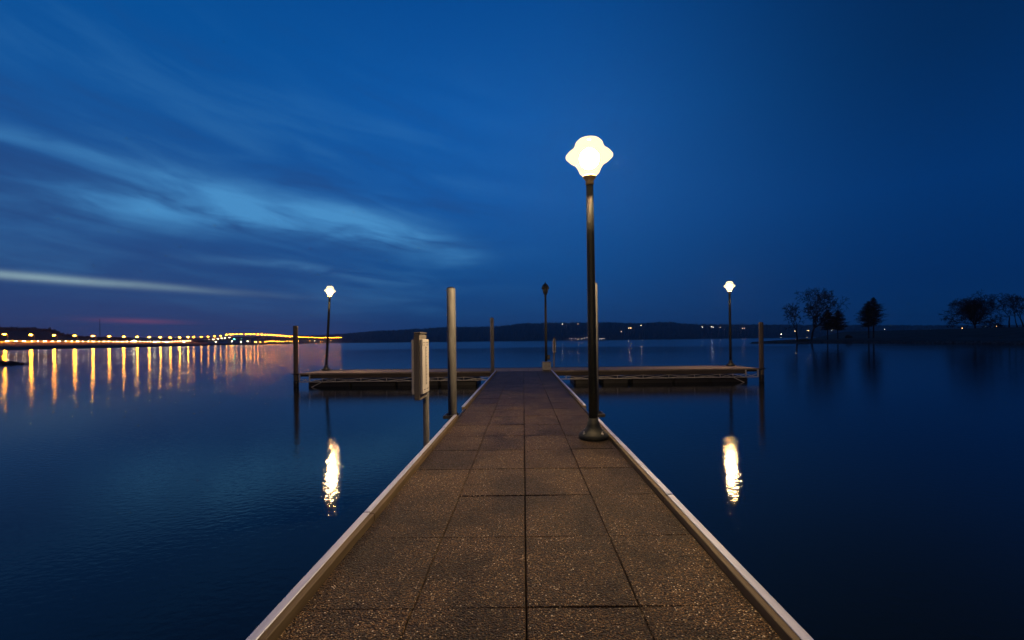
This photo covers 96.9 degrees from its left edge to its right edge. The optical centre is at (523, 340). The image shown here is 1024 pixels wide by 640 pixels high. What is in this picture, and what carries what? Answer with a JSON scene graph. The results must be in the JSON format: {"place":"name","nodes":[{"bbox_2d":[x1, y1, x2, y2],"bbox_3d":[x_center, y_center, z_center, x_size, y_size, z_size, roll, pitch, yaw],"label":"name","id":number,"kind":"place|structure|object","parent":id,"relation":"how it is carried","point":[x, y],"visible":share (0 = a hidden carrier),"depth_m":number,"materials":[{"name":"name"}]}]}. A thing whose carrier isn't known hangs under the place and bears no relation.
{"place":"outdoors","nodes":[
{"label":"outdoors","id":0,"kind":"place"},
{"bbox_2d":[0,328,138,340],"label":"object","id":1,"kind":"structure","parent":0,"point":[15,335],"depth_m":523.91,"materials":[{"name":"black"}]},
{"bbox_2d":[0,326,127,339],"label":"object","id":2,"kind":"object","parent":1,"relation":"on","point":[4,329],"visible":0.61,"depth_m":549.09,"materials":[{"name":"black plant"}]},
{"bbox_2d":[0,342,343,349],"bbox_3d":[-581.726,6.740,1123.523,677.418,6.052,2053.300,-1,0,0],"label":"embankment","id":3,"kind":"structure","parent":0,"point":[30,345],"depth_m":339.26,"materials":[{"name":"soil"}]},
{"bbox_2d":[0,341,191,342],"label":"roadside barrier","id":4,"kind":"object","parent":3,"relation":"on","point":[68,342],"visible":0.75,"depth_m":332.63,"materials":[{"name":"metal"}]},
{"bbox_2d":[178,336,339,343],"bbox_3d":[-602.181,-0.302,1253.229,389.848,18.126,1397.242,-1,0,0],"label":"road bridge","id":5,"kind":"structure","parent":3,"relation":"on","point":[239,338],"depth_m":820.54,"materials":[{"name":"concrete"}]},
{"bbox_2d":[0,337,1023,639],"bbox_3d":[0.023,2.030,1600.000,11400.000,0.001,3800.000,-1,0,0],"label":"water","id":6,"kind":"structure","parent":0,"point":[846,491],"depth_m":7.12,"materials":[{"name":"blue liquid"}]},
{"bbox_2d":[0,360,24,364],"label":"shore rocks","id":7,"kind":"object","parent":6,"relation":"in","point":[3,362],"visible":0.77,"depth_m":50.01,"materials":[{"name":"black stone"}]},
{"bbox_2d":[293,326,298,386],"bbox_3d":[-10.486,1.281,20.920,0.231,3.900,0.225,-1,0,0],"label":"wooden piling","id":8,"kind":"object","parent":6,"relation":"in","point":[295,358],"visible":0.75,"depth_m":20.84,"materials":[{"name":"brown wood"}]},
{"bbox_2d":[447,287,456,420],"bbox_3d":[-1.338,1.007,8.560,0.166,4.036,0.166,-1,0,0],"label":"steel piling","id":9,"kind":"object","parent":6,"relation":"in","point":[451,353],"visible":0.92,"depth_m":8.49,"materials":[{"name":"grey metal"}]},
{"bbox_2d":[490,317,493,373],"bbox_3d":[-1.389,0.998,20.430,0.166,4.056,0.166,-1,0,0],"label":"steel piling","id":10,"kind":"object","parent":6,"relation":"in","point":[492,342],"visible":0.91,"depth_m":20.36,"materials":[{"name":"grey metal"}]},
{"bbox_2d":[292,365,765,386],"bbox_3d":[0.261,1.859,21.890,21.864,0.936,2.520,-1,0,0],"label":"cross dock","id":11,"kind":"object","parent":6,"relation":"on","point":[576,375],"visible":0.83,"depth_m":20.90,"materials":[{"name":"black wood"}]},
{"bbox_2d":[322,285,335,370],"bbox_3d":[-9.809,-0.635,22.800,0.550,4.315,0.550,3,0,0],"label":"lamp post","id":12,"kind":"object","parent":11,"relation":"on","point":[329,290],"visible":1,"depth_m":22.74,"materials":[{"name":"metal"}]},
{"bbox_2d":[542,282,549,360],"bbox_3d":[1.131,-0.775,22.750,0.424,4.335,0.424,-1,0,0],"label":"lamp post","id":13,"kind":"object","parent":11,"relation":"on","point":[545,287],"visible":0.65,"depth_m":22.69,"materials":[{"name":"metal"}]},
{"bbox_2d":[542,361,550,370],"bbox_3d":[1.074,1.186,20.858,0.430,0.415,0.313,-1,0,0],"label":"utility box","id":14,"kind":"object","parent":11,"relation":"on","point":[546,365],"visible":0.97,"depth_m":20.72,"materials":[{"name":"paint"}]},
{"bbox_2d":[543,363,549,368],"bbox_3d":[1.074,1.189,20.710,0.300,0.270,0.016,-1,0,0],"label":"door","id":15,"kind":"structure","parent":14,"relation":"in","point":[545,365],"depth_m":20.72,"materials":[{"name":"paint"}]},
{"bbox_2d":[723,280,734,365],"bbox_3d":[10.402,-0.871,22.800,0.550,4.315,0.550,-1,0,0],"label":"lamp post","id":16,"kind":"object","parent":11,"relation":"on","point":[729,285],"visible":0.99,"depth_m":22.74,"materials":[{"name":"metal"}]},
{"bbox_2d":[246,370,813,639],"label":"dock walkway","id":17,"kind":"structure","parent":6,"relation":"on","point":[508,505],"depth_m":2.98,"materials":[{"name":"concrete"},{"name":"metal"}]},
{"bbox_2d":[411,332,428,447],"bbox_3d":[-1.301,1.463,5.869,0.145,3.125,0.545,-1,0,0],"label":"utility pedestal","id":18,"kind":"object","parent":17,"relation":"attached to","point":[420,362],"visible":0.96,"depth_m":5.62,"materials":[{"name":"grey metal"}]},
{"bbox_2d":[566,135,612,440],"bbox_3d":[0.968,-0.763,6.450,0.670,4.315,0.670,-1,0,0],"label":"lamp post","id":19,"kind":"object","parent":17,"relation":"on","point":[588,156],"visible":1,"depth_m":6.39,"materials":[{"name":"metal"}]},
{"bbox_2d":[552,338,555,366],"bbox_3d":[1.617,1.429,23.569,0.145,3.125,0.545,-1,0,0],"label":"utility pedestal","id":20,"kind":"object","parent":6,"relation":"in","point":[554,345],"visible":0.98,"depth_m":23.32,"materials":[{"name":"grey metal"}]},
{"bbox_2d":[595,282,598,417],"bbox_3d":[1.343,0.947,8.560,0.166,4.096,0.166,-1,0,0],"label":"steel piling","id":21,"kind":"object","parent":6,"relation":"in","point":[596,288],"visible":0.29,"depth_m":8.50,"materials":[{"name":"grey metal"}]},
{"bbox_2d":[759,322,763,381],"bbox_3d":[10.993,1.074,20.920,0.220,3.820,0.214,-1,0,0],"label":"wooden piling","id":22,"kind":"object","parent":6,"relation":"in","point":[761,355],"visible":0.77,"depth_m":20.84,"materials":[{"name":"brown wood"}]},
{"bbox_2d":[0,0,1023,337],"label":"sky","id":23,"kind":"structure","parent":0,"point":[169,168],"materials":[{"name":"blue"}]},
{"bbox_2d":[108,322,1021,343],"bbox_3d":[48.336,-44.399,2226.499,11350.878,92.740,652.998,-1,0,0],"label":"hills","id":24,"kind":"structure","parent":0,"point":[533,332],"depth_m":2030.15,"materials":[{"name":"black"}]},
{"bbox_2d":[298,321,1020,342],"bbox_3d":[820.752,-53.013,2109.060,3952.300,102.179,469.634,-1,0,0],"label":"woods","id":25,"kind":"object","parent":24,"relation":"on","point":[526,339],"visible":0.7,"depth_m":2042.66,"materials":[{"name":"black plant"}]},
{"bbox_2d":[751,327,1023,343],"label":"land","id":26,"kind":"structure","parent":0,"point":[1007,334],"depth_m":132.37,"materials":[{"name":"black soil"}]},
{"bbox_2d":[783,302,804,341],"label":"bare tree","id":27,"kind":"object","parent":26,"relation":"on","point":[793,308],"visible":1,"depth_m":149.26,"materials":[{"name":"black plant"}]},
{"bbox_2d":[794,287,850,339],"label":"bare tree","id":28,"kind":"object","parent":26,"relation":"on","point":[824,295],"visible":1,"depth_m":146.72,"materials":[{"name":"black plant"}]},
{"bbox_2d":[817,309,837,339],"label":"evergreen tree","id":29,"kind":"object","parent":26,"relation":"on","point":[827,325],"visible":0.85,"depth_m":146.40,"materials":[{"name":"black plant"}]},
{"bbox_2d":[832,310,849,338],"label":"evergreen tree","id":30,"kind":"object","parent":26,"relation":"on","point":[839,325],"visible":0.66,"depth_m":147.05,"materials":[{"name":"black plant"}]},
{"bbox_2d":[854,301,882,337],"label":"evergreen tree","id":31,"kind":"object","parent":26,"relation":"on","point":[868,319],"visible":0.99,"depth_m":142.52,"materials":[{"name":"black plant"}]},
{"bbox_2d":[859,297,886,337],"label":"evergreen tree","id":32,"kind":"object","parent":26,"relation":"on","point":[873,301],"visible":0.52,"depth_m":142.99,"materials":[{"name":"black plant"}]},
{"bbox_2d":[939,289,1009,328],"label":"bare tree","id":33,"kind":"object","parent":26,"relation":"on","point":[974,308],"visible":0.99,"depth_m":149.18,"materials":[{"name":"black plant"}]},
{"bbox_2d":[984,292,1023,326],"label":"bare tree","id":34,"kind":"object","parent":26,"relation":"on","point":[1006,305],"visible":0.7,"depth_m":152.47,"materials":[{"name":"black plant"}]},
{"bbox_2d":[1002,295,1018,326],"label":"bare tree","id":35,"kind":"object","parent":26,"relation":"on","point":[1011,307],"visible":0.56,"depth_m":160.69,"materials":[{"name":"black plant"}]},
{"bbox_2d":[1004,295,1023,326],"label":"bare tree","id":36,"kind":"object","parent":26,"relation":"on","point":[1019,304],"visible":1,"depth_m":146.70,"materials":[{"name":"black plant"}]}
]}

